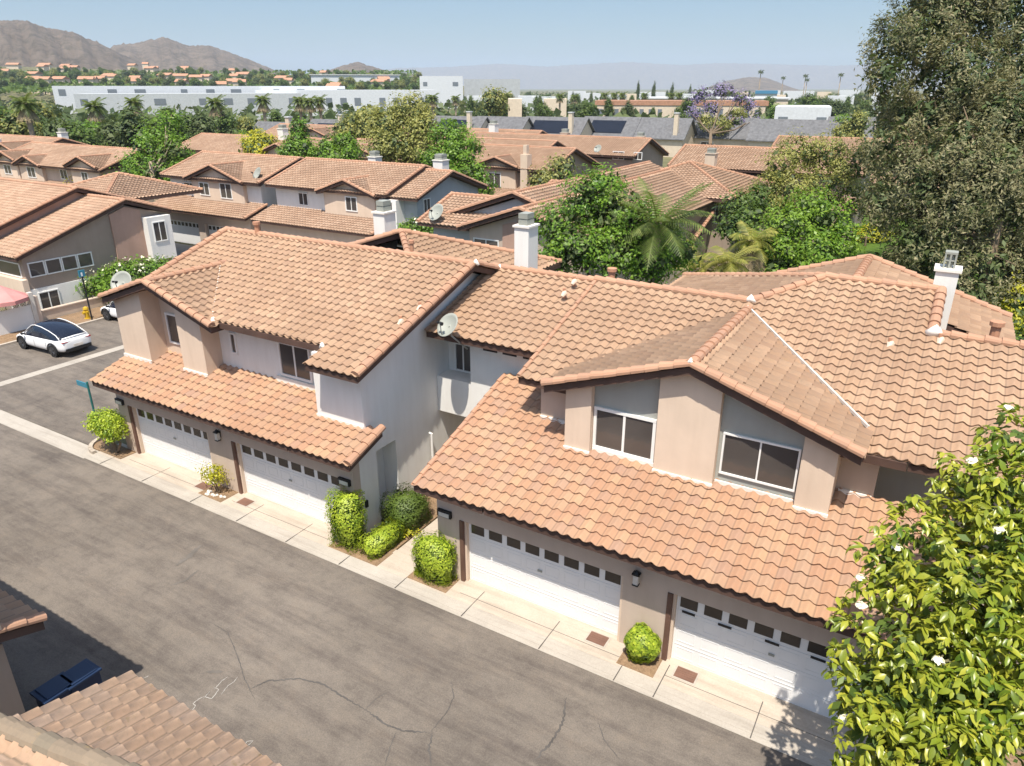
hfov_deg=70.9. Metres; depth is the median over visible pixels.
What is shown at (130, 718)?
garage building
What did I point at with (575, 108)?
dense tree
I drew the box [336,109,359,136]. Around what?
dense tree
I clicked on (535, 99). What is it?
dense tree
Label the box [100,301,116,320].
parked car
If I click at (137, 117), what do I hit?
dense tree
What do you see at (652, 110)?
dense tree
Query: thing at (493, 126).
townhouse
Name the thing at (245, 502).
utility lid
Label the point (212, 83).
dense tree
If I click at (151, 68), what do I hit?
hillside house
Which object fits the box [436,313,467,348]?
satellite dish
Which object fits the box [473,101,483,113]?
dense tree
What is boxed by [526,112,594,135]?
shingled house
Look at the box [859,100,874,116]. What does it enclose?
dense tree
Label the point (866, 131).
shingled house
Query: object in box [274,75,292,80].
hillside house
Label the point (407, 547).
walkway
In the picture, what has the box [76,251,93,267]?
window
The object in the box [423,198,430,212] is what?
window
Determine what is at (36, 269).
window
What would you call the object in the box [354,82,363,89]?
dense tree
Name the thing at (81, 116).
woods
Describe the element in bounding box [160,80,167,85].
dense tree
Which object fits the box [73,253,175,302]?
flowering tree
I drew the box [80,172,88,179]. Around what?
window
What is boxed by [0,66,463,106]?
hillside
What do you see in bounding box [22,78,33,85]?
dense tree
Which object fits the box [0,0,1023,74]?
sky
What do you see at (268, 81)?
dense tree
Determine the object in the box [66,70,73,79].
dense tree
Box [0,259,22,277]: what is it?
window
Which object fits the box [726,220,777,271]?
garden palm
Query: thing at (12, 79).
dense tree
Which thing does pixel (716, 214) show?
window
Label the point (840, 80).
tall palm
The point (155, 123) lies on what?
dense tree
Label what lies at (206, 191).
window
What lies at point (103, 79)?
dense tree
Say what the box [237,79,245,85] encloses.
dense tree
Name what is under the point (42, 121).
dense tree
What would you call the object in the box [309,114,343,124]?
shingled house
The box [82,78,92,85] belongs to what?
dense tree
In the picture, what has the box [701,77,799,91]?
hill
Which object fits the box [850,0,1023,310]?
eucalyptus tree
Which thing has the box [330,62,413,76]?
hill
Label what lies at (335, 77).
warehouse
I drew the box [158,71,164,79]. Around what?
dense tree
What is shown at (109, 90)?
window
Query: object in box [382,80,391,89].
dense tree
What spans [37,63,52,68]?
hillside house
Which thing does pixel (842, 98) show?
town building
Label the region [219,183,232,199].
window
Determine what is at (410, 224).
flowering shrub
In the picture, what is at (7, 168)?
window
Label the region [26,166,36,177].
window
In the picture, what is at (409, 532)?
ground plant
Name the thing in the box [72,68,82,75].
dense tree
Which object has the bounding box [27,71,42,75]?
hillside house
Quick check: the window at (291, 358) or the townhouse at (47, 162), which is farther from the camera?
the townhouse at (47, 162)
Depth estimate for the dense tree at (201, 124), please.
119.92 m
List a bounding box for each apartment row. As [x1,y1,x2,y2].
[595,100,768,117]
[647,97,790,107]
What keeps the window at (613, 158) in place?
in the townhouse at (619, 151)
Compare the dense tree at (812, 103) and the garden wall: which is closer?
the garden wall
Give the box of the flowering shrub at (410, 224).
[397,214,433,233]
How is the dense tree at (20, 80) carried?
on the hillside
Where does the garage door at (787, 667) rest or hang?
in the townhouse at (711, 471)
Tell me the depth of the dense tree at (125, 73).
715.62 m
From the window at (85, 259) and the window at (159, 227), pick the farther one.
the window at (159, 227)
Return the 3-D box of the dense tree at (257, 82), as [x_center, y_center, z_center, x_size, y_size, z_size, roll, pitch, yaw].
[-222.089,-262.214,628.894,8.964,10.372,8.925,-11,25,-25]
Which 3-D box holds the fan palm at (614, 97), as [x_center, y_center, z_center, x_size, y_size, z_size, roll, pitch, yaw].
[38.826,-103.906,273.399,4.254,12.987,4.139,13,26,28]
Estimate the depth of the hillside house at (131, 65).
880.28 m
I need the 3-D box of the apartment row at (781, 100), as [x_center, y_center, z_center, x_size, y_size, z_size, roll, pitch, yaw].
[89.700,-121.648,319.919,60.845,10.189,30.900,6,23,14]
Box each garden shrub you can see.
[80,406,129,452]
[194,461,229,492]
[623,622,661,663]
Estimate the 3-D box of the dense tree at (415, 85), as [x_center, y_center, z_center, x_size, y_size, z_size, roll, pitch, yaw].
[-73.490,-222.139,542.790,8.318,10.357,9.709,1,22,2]
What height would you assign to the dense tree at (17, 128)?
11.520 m
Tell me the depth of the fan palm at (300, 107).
165.68 m
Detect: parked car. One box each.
[16,318,91,356]
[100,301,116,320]
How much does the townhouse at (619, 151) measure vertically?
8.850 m
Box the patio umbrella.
[0,286,28,309]
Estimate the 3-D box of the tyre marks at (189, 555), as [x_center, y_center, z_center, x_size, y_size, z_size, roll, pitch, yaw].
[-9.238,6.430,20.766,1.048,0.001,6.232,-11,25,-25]
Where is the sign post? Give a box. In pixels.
[78,270,92,319]
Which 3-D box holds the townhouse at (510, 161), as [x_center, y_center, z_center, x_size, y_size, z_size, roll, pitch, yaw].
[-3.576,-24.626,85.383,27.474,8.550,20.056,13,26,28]
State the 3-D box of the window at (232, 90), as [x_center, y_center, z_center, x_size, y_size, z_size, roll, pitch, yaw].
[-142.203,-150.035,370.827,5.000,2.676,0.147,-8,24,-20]
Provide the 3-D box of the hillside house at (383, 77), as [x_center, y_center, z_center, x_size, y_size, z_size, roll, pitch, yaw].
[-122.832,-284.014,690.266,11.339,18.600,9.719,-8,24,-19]
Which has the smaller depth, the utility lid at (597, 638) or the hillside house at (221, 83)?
the utility lid at (597, 638)
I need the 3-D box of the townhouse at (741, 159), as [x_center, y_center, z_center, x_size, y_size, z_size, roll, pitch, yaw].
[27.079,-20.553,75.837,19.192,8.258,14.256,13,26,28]
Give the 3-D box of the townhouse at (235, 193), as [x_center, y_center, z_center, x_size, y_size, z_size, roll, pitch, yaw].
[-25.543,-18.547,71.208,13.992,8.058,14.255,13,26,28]
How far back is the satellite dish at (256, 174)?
64.33 m
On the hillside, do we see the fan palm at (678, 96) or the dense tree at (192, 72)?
the dense tree at (192, 72)
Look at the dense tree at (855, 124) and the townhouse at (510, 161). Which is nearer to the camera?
the townhouse at (510, 161)
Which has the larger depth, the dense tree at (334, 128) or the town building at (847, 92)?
the town building at (847, 92)
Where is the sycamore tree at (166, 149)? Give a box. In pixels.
[104,107,195,200]
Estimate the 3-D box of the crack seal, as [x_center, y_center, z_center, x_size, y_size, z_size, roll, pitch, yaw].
[-3.236,7.814,17.395,11.667,0.001,2.954,6,23,14]
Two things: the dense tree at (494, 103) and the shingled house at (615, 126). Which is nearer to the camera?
the shingled house at (615, 126)
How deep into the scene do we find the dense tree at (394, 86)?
525.24 m
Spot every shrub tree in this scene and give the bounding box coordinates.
[236,126,278,153]
[274,116,322,157]
[311,130,365,159]
[522,148,579,186]
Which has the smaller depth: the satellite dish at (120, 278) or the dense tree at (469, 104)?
the satellite dish at (120, 278)
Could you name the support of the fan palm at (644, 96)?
on the ground at (564, 91)
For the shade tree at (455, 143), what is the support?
on the ground at (564, 91)
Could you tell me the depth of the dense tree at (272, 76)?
712.12 m
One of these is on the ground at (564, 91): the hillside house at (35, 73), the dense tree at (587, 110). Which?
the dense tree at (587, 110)
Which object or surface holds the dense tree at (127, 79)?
on the hillside
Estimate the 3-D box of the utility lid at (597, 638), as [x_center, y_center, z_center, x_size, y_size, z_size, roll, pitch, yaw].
[2.317,6.938,19.483,0.620,0.056,0.480,13,26,28]
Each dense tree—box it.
[0,78,8,93]
[0,101,23,133]
[0,109,45,135]
[4,101,67,123]
[8,77,15,82]
[15,72,25,78]
[15,76,23,83]
[19,109,46,132]
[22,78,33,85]
[27,75,35,83]
[36,78,48,94]
[36,116,77,136]
[42,116,60,124]
[50,117,107,145]
[62,65,70,72]
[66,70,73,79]
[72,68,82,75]
[72,119,104,134]
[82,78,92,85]
[91,105,154,143]
[91,117,124,146]
[99,77,106,85]
[103,103,157,150]
[113,76,123,85]
[120,70,130,78]
[124,76,131,84]
[130,67,138,74]
[134,79,146,85]
[144,115,161,132]
[153,104,194,142]
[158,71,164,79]
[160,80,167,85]
[174,79,187,85]
[179,108,198,135]
[184,110,219,136]
[188,69,196,74]
[191,77,203,85]
[198,67,203,73]
[207,81,216,85]
[209,75,218,81]
[212,108,237,133]
[224,125,241,133]
[233,113,258,133]
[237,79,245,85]
[245,73,251,81]
[253,77,260,84]
[263,77,271,85]
[266,72,274,78]
[267,109,283,121]
[279,78,290,85]
[291,71,298,79]
[298,71,304,78]
[299,79,310,85]
[326,108,360,136]
[327,103,369,138]
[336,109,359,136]
[339,81,347,88]
[346,77,354,85]
[352,101,407,138]
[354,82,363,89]
[359,80,369,89]
[372,79,380,87]
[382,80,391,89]
[390,83,398,89]
[398,82,405,89]
[402,76,410,83]
[410,82,419,89]
[457,100,464,109]
[464,95,473,115]
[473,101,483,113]
[474,84,509,115]
[474,106,488,115]
[502,102,507,116]
[522,101,530,116]
[532,95,537,114]
[534,96,543,112]
[535,100,555,116]
[567,100,582,116]
[578,102,594,116]
[588,91,593,102]
[604,98,614,116]
[623,100,635,116]
[636,80,639,99]
[650,106,655,114]
[651,80,655,96]
[671,95,696,117]
[751,106,761,118]
[758,96,776,107]
[766,103,785,118]
[793,91,821,104]
[802,99,821,104]
[818,95,831,104]
[827,98,851,116]
[829,109,873,137]
[829,113,852,122]
[844,95,853,111]
[857,92,862,104]
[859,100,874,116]
[870,108,888,137]
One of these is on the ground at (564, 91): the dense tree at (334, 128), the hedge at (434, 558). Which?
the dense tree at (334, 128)
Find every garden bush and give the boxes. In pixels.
[853,221,894,245]
[984,270,1023,335]
[1015,326,1023,340]
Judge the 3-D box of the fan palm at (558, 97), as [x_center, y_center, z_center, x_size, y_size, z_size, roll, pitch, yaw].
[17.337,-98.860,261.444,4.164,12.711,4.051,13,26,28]
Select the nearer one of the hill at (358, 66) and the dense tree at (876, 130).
the dense tree at (876, 130)
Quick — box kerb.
[0,317,123,453]
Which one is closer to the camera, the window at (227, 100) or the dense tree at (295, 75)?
the window at (227, 100)
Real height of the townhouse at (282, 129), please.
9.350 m
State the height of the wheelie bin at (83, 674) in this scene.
1.060 m
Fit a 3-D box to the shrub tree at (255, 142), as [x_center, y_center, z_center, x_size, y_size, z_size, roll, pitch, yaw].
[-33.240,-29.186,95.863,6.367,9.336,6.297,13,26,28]
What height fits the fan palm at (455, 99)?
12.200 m
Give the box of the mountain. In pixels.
[386,62,1021,88]
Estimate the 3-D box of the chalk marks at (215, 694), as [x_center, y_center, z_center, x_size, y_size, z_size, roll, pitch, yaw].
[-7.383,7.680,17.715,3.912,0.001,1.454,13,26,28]
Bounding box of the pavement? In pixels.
[98,443,876,761]
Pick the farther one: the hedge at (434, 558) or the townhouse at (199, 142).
the townhouse at (199, 142)
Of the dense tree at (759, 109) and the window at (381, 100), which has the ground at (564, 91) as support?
the dense tree at (759, 109)
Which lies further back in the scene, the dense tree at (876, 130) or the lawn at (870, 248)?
the dense tree at (876, 130)
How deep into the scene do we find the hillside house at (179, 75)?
697.66 m
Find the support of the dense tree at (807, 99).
on the ground at (564, 91)
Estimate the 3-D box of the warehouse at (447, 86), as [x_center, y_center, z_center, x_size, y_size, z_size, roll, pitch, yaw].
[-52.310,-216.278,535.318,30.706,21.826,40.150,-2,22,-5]
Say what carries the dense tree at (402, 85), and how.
on the hillside
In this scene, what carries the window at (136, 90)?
in the warehouse at (64, 96)
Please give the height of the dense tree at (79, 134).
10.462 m
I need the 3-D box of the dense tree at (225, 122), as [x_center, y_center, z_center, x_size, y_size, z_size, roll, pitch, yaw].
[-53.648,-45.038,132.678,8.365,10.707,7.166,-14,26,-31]
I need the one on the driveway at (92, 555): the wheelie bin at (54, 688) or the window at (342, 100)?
the wheelie bin at (54, 688)
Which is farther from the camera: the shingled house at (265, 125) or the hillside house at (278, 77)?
the hillside house at (278, 77)
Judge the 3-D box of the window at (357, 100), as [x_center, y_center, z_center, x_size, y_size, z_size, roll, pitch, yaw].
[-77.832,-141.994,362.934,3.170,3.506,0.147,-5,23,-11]
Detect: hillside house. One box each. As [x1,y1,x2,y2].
[5,63,21,68]
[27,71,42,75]
[35,76,52,94]
[36,64,49,70]
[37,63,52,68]
[52,76,70,82]
[67,65,80,70]
[77,76,94,82]
[97,76,106,82]
[100,73,114,77]
[108,74,117,83]
[127,63,138,69]
[142,62,148,68]
[144,66,157,73]
[157,73,172,78]
[172,73,188,78]
[174,79,189,85]
[189,75,203,81]
[200,74,212,80]
[215,81,226,85]
[225,78,241,84]
[232,79,246,85]
[235,72,249,76]
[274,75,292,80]
[283,78,293,85]
[326,83,342,85]
[370,79,390,85]
[377,76,389,79]
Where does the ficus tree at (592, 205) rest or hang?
on the lawn at (870, 248)
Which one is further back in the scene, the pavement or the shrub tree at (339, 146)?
the shrub tree at (339, 146)
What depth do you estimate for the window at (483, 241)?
43.02 m
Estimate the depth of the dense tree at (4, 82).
510.72 m
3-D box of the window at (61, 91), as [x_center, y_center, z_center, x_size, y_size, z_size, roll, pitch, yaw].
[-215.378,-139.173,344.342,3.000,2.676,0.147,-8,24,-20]
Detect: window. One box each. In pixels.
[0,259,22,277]
[3,164,12,174]
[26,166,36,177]
[27,260,46,277]
[38,288,61,308]
[44,257,62,274]
[58,89,65,94]
[59,169,68,179]
[60,254,78,270]
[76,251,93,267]
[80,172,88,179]
[107,89,116,92]
[134,89,145,92]
[152,220,167,241]
[154,99,165,104]
[164,312,179,344]
[198,182,210,195]
[199,98,206,103]
[206,89,214,92]
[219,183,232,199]
[223,98,232,103]
[228,332,238,354]
[231,89,240,92]
[247,98,257,103]
[276,342,313,383]
[298,192,308,205]
[326,98,331,104]
[340,98,346,104]
[345,196,357,211]
[354,98,360,104]
[379,98,384,104]
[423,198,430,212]
[454,343,470,373]
[473,237,498,246]
[488,172,500,187]
[592,406,656,462]
[612,151,623,159]
[633,152,642,159]
[714,205,724,223]
[719,431,801,491]
[816,117,826,119]
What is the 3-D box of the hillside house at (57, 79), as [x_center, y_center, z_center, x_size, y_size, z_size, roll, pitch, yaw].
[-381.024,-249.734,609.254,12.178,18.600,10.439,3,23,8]
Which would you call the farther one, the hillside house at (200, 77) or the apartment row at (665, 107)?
the hillside house at (200, 77)
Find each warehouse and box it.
[52,86,345,113]
[73,93,300,119]
[255,90,440,117]
[309,74,399,84]
[419,76,462,108]
[464,79,519,106]
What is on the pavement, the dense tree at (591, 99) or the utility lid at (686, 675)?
the utility lid at (686, 675)
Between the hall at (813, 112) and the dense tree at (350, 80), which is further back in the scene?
the dense tree at (350, 80)
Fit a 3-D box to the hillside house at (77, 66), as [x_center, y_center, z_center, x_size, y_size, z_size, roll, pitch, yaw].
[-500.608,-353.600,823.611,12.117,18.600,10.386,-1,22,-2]
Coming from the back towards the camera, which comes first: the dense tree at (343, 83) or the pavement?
the dense tree at (343, 83)
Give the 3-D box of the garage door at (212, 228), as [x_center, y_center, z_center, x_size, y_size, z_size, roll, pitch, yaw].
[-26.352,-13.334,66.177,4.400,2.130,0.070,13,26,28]
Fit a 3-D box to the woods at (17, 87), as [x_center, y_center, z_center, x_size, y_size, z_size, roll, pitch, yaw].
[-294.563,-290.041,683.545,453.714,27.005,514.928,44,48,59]
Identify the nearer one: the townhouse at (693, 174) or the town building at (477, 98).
the townhouse at (693, 174)
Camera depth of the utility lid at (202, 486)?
26.90 m
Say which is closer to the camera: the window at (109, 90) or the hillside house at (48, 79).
the window at (109, 90)
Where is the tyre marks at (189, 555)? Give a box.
[170,545,223,672]
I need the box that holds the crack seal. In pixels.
[210,622,616,763]
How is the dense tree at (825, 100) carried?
on the ground at (564, 91)
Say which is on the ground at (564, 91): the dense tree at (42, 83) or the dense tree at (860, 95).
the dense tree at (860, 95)
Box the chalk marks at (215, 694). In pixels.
[145,676,252,744]
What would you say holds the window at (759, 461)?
in the townhouse at (711, 471)
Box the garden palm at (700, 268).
[669,240,729,280]
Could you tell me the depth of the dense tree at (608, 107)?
248.69 m
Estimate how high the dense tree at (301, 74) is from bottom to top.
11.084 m
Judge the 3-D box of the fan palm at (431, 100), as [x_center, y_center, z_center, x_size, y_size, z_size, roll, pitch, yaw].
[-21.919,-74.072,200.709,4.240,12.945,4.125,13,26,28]
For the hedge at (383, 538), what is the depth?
22.98 m
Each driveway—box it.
[0,317,810,765]
[175,243,192,255]
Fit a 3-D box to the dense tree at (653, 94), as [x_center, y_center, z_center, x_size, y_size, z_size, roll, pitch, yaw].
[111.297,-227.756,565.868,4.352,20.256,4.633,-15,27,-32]
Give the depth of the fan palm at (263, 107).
154.67 m
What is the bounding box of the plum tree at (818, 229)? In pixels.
[741,181,874,272]
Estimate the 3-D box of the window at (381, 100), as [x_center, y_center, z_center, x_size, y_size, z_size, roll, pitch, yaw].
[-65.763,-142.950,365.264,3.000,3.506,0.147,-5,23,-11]
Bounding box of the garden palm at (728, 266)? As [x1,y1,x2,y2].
[702,245,761,271]
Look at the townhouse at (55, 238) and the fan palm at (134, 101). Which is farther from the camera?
the fan palm at (134, 101)
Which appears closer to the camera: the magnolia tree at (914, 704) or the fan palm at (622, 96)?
the magnolia tree at (914, 704)
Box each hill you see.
[0,20,159,70]
[110,37,278,73]
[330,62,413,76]
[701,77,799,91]
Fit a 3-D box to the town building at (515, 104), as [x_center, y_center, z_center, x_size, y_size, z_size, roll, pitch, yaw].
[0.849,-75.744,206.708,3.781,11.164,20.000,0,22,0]
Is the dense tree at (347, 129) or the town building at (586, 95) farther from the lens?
the town building at (586, 95)
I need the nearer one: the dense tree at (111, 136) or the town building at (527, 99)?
the dense tree at (111, 136)
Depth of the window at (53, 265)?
47.45 m
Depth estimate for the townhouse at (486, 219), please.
45.57 m
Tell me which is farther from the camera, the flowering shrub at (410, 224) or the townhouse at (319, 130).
the townhouse at (319, 130)
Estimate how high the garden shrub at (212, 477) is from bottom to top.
1.240 m
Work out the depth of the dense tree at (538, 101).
320.67 m
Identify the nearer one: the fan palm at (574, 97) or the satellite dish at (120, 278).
the satellite dish at (120, 278)
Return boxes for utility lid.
[193,481,211,490]
[234,497,256,507]
[584,630,611,648]
[671,664,699,685]
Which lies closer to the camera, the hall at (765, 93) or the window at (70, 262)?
the window at (70, 262)
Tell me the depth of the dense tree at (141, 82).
533.71 m
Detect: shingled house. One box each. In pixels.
[253,116,313,133]
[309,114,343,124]
[432,111,489,128]
[481,116,533,129]
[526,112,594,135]
[585,116,641,136]
[633,112,697,156]
[691,117,758,145]
[745,119,847,146]
[828,112,880,137]
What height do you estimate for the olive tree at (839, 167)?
11.378 m
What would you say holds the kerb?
on the ground at (564, 91)
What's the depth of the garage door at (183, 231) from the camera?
68.83 m
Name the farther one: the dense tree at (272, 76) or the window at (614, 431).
the dense tree at (272, 76)
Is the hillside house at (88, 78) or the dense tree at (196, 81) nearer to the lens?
the dense tree at (196, 81)
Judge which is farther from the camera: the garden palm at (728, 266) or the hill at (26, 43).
the hill at (26, 43)
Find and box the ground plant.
[403,527,425,537]
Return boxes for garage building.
[0,589,46,715]
[0,670,281,765]
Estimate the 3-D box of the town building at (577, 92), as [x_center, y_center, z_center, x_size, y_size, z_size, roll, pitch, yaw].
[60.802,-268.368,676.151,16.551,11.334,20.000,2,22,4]
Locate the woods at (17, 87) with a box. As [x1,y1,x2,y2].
[0,69,419,93]
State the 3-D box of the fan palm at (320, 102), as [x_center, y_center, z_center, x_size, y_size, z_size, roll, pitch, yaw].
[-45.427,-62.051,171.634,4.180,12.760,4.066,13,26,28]
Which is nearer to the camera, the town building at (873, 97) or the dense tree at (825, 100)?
the dense tree at (825, 100)
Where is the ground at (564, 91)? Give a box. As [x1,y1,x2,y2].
[0,89,1023,765]
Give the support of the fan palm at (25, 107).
on the ground at (564, 91)
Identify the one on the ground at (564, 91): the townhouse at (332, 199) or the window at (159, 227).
the townhouse at (332, 199)
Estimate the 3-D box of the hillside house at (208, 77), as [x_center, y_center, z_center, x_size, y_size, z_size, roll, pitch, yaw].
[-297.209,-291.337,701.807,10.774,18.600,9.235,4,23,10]
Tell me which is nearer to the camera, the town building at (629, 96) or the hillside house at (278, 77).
the town building at (629, 96)
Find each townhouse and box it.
[0,128,87,174]
[0,141,175,211]
[0,172,202,308]
[89,199,561,535]
[154,150,303,244]
[176,133,331,155]
[250,151,487,246]
[265,123,440,137]
[276,124,443,163]
[411,211,1023,718]
[415,161,715,284]
[442,137,601,194]
[460,120,547,136]
[470,129,669,171]
[548,160,772,271]
[667,144,876,244]
[771,135,972,215]
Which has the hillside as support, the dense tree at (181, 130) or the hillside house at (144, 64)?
the hillside house at (144, 64)
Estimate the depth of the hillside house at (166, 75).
707.68 m
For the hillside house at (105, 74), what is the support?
on the hillside
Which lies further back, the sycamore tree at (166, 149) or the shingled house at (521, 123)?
the shingled house at (521, 123)
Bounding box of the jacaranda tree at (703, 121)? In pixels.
[683,80,764,144]
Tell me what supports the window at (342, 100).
in the warehouse at (355, 98)
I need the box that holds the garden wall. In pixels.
[41,296,111,319]
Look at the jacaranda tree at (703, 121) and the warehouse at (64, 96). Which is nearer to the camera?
the jacaranda tree at (703, 121)
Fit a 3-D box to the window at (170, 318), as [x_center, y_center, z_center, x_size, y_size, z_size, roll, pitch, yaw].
[-13.071,-2.085,27.945,0.960,1.230,0.075,13,26,28]
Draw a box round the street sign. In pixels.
[76,380,94,412]
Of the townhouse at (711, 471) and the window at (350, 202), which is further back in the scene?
the window at (350, 202)
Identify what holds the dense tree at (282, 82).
on the hillside
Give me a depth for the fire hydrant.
46.28 m
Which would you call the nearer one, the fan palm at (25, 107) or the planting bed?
the planting bed
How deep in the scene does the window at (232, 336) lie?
26.50 m
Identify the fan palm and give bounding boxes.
[9,92,44,135]
[82,97,109,124]
[124,95,145,116]
[205,94,228,133]
[254,93,272,120]
[292,94,306,119]
[302,95,316,120]
[314,94,326,118]
[426,93,438,115]
[450,94,460,115]
[500,91,511,104]
[555,92,564,115]
[570,93,579,104]
[600,91,609,99]
[610,91,619,99]
[618,91,627,99]
[640,91,649,99]
[667,91,676,99]
[674,91,684,99]
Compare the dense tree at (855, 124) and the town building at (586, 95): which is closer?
the dense tree at (855, 124)
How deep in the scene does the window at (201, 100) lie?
330.14 m
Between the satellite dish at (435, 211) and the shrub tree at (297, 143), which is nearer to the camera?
the satellite dish at (435, 211)
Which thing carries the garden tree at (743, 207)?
on the lawn at (870, 248)
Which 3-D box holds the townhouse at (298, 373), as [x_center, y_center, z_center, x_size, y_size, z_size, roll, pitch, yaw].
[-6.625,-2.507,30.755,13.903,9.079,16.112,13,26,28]
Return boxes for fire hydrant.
[82,306,90,318]
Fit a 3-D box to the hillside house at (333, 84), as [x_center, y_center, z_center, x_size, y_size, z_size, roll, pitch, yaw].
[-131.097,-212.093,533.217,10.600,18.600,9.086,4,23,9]
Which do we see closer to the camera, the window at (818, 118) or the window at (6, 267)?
the window at (6, 267)
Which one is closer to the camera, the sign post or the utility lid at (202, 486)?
the utility lid at (202, 486)
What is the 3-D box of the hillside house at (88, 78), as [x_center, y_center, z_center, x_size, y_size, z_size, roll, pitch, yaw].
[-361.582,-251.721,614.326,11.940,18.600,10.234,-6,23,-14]
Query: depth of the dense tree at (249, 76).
720.21 m
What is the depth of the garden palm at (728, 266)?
38.77 m
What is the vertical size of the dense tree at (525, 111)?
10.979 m
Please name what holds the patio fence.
on the ground at (564, 91)
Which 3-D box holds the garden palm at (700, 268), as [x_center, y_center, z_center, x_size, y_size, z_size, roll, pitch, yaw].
[10.346,-4.776,40.617,3.489,6.111,3.316,13,26,28]
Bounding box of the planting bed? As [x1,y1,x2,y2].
[0,304,1023,765]
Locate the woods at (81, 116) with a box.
[0,91,959,138]
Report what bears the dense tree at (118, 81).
on the hillside
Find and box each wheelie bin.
[29,671,71,706]
[60,658,102,692]
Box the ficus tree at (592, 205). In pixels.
[533,160,705,284]
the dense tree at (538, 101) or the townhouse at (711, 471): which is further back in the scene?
the dense tree at (538, 101)
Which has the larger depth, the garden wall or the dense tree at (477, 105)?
the dense tree at (477, 105)
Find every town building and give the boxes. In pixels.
[467,96,485,101]
[508,98,521,116]
[518,96,538,108]
[544,98,566,116]
[568,91,585,102]
[583,93,600,101]
[619,94,636,99]
[639,92,665,98]
[783,91,813,103]
[817,92,830,98]
[828,96,854,103]
[839,90,859,95]
[871,93,892,109]
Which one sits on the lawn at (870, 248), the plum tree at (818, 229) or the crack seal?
the plum tree at (818, 229)
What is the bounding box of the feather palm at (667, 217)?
[604,176,715,282]
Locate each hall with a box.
[755,90,777,96]
[774,105,831,119]
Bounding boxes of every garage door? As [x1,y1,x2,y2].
[127,406,213,475]
[171,219,200,244]
[208,224,223,234]
[231,441,340,522]
[459,520,623,640]
[661,592,888,718]
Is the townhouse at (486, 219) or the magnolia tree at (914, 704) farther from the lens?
the townhouse at (486, 219)
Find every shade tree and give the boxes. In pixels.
[355,89,446,163]
[415,112,503,194]
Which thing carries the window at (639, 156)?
in the townhouse at (619, 151)
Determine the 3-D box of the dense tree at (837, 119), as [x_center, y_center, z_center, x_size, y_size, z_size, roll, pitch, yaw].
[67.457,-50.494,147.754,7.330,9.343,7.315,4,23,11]
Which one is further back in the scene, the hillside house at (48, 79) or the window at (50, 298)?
the hillside house at (48, 79)
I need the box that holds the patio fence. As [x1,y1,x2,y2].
[0,292,43,335]
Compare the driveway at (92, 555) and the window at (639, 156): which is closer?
the driveway at (92, 555)
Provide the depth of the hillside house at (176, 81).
589.78 m
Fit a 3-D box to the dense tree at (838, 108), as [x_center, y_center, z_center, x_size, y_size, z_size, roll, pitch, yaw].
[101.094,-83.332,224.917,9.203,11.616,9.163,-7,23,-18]
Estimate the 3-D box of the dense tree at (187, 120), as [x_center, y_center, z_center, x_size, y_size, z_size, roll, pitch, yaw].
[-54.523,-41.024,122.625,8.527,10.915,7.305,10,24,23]
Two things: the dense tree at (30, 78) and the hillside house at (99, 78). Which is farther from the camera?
the hillside house at (99, 78)
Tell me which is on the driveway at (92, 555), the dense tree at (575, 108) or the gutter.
the gutter
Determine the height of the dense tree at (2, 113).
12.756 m
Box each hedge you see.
[321,484,367,554]
[357,516,406,559]
[379,481,432,533]
[410,529,458,586]
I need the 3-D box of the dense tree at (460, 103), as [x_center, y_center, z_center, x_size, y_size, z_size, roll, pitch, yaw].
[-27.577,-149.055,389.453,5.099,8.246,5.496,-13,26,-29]
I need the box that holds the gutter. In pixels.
[0,345,852,765]
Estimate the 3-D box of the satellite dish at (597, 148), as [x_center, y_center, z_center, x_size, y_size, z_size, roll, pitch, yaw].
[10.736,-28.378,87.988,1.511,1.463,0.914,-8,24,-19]
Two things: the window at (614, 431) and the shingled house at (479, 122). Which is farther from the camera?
the shingled house at (479, 122)
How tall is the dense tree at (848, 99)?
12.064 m
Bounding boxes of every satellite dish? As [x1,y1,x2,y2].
[110,271,131,288]
[251,167,260,178]
[429,204,442,220]
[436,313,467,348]
[594,145,600,154]
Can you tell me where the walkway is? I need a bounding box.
[398,518,437,555]
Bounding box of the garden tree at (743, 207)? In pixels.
[712,180,778,254]
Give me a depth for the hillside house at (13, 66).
837.70 m
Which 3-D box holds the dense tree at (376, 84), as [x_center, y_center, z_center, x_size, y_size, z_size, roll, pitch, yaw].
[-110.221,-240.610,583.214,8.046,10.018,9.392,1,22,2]
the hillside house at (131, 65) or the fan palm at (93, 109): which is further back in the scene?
the hillside house at (131, 65)
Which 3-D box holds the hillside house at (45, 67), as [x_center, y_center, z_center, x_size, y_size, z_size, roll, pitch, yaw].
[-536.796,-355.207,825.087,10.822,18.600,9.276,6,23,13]
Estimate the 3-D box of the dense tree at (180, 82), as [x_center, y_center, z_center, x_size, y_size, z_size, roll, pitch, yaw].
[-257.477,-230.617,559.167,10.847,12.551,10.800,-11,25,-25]
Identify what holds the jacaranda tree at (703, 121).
on the ground at (564, 91)
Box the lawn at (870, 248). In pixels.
[752,215,1023,335]
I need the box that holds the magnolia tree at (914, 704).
[821,402,1023,765]
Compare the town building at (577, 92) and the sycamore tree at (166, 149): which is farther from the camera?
the town building at (577, 92)
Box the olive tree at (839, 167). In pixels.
[740,126,899,255]
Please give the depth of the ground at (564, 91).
1942.86 m
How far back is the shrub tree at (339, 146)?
78.83 m
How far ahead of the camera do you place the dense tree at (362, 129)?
102.10 m
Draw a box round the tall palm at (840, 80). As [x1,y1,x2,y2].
[838,73,844,94]

